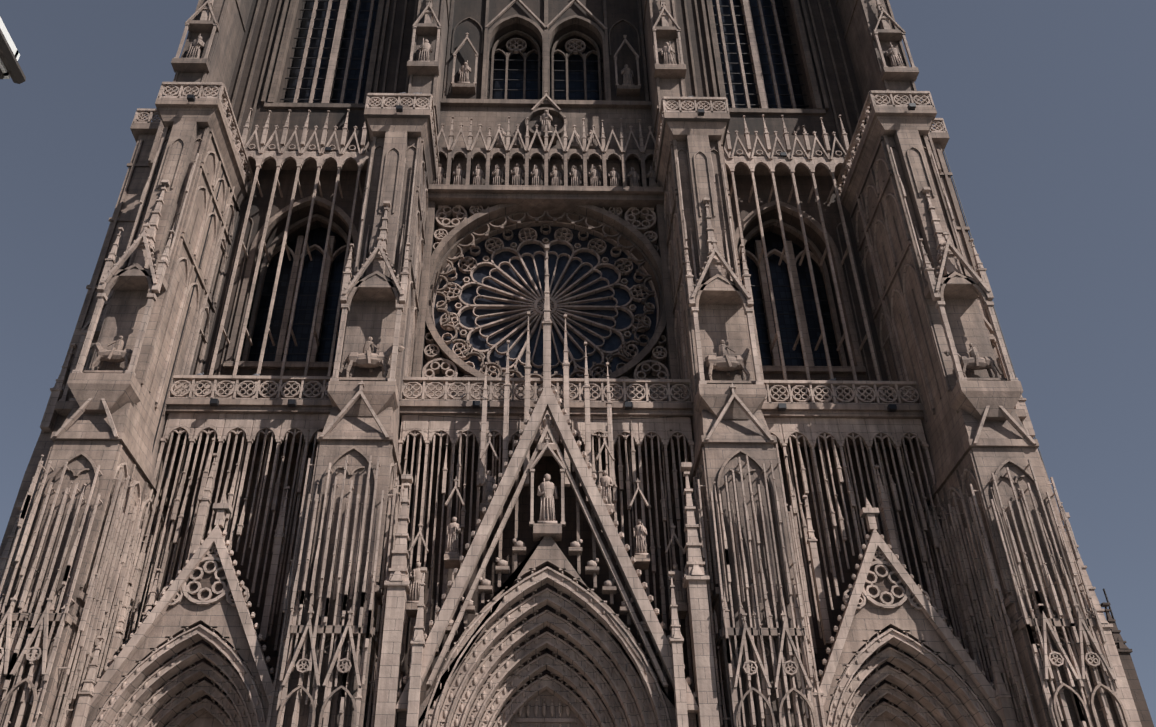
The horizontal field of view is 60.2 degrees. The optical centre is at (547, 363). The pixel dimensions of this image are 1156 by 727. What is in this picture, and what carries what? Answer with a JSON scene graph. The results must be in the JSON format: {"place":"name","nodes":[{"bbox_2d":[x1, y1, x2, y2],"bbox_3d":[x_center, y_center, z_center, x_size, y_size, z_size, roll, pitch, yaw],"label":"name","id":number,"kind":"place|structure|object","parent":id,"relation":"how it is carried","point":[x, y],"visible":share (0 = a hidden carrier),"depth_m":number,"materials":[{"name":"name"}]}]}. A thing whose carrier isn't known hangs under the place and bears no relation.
{"place":"outdoors","nodes":[
{"label":"outdoors","id":0,"kind":"place"},
{"bbox_2d":[0,17,19,78],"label":"neighbour house fascia","id":1,"kind":"structure","parent":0,"point":[12,47],"depth_m":13.75,"materials":[{"name":"white paint"}]},
{"bbox_2d":[0,29,25,83],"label":"neighbour house soffit","id":2,"kind":"structure","parent":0,"point":[12,65],"depth_m":13.64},
{"bbox_2d":[0,0,1155,726],"label":"sky","id":3,"kind":"structure","parent":0,"point":[1047,108],"materials":[{"name":"blue"}]},
{"bbox_2d":[131,0,1153,726],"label":"cathedral walls","id":4,"kind":"structure","parent":0,"point":[617,10],"depth_m":48.45,"materials":[{"name":"stone"}]},
{"bbox_3d":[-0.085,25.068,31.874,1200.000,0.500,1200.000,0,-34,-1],"label":"paving","id":5,"kind":"structure","parent":0,"visible":0},
{"bbox_2d":[0,0,1129,726],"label":"cathedral facade","id":6,"kind":"structure","parent":5,"relation":"on","point":[182,134],"depth_m":45.47,"materials":[{"name":"stone"}]},
{"bbox_2d":[69,34,990,726],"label":"statues","id":7,"kind":"object","parent":6,"relation":"on","point":[547,492],"visible":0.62,"depth_m":38.35,"materials":[{"name":"stone"}]},
{"bbox_2d":[152,94,915,452],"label":"facade fittings","id":8,"kind":"object","parent":6,"relation":"attached to","point":[626,404],"visible":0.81,"depth_m":44.10,"materials":[{"name":"grey"}]},
{"bbox_2d":[186,0,898,726],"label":"stained glass window","id":9,"kind":"structure","parent":6,"relation":"attached to","point":[560,304],"depth_m":53.53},
{"bbox_2d":[434,226,656,385],"bbox_3d":[-0.110,-2.861,52.865,12.200,12.200,0.001,0,-34,-1],"label":"tracery","id":10,"kind":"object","parent":9,"relation":"in","point":[467,318],"depth_m":53.14,"materials":[{"name":"stone"}]},
{"bbox_2d":[248,0,840,365],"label":"windows","id":11,"kind":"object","parent":6,"relation":"attached to","point":[311,271],"depth_m":63.63,"materials":[{"name":"black glass"}]},
{"bbox_2d":[249,0,1117,628],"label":"window bars","id":12,"kind":"object","parent":6,"relation":"attached to","point":[597,90],"depth_m":63.67,"materials":[{"name":"grey metal"}]},
{"bbox_2d":[0,0,1141,726],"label":"cathedral ornament","id":13,"kind":"object","parent":5,"relation":"on","point":[116,596],"visible":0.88,"depth_m":38.71,"materials":[{"name":"stone"}]},
{"bbox_2d":[197,92,835,379],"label":"pigeons on ledges","id":14,"kind":"object","parent":13,"relation":"on","point":[259,373],"visible":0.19,"depth_m":44.98,"materials":[{"name":"grey"}]}
]}

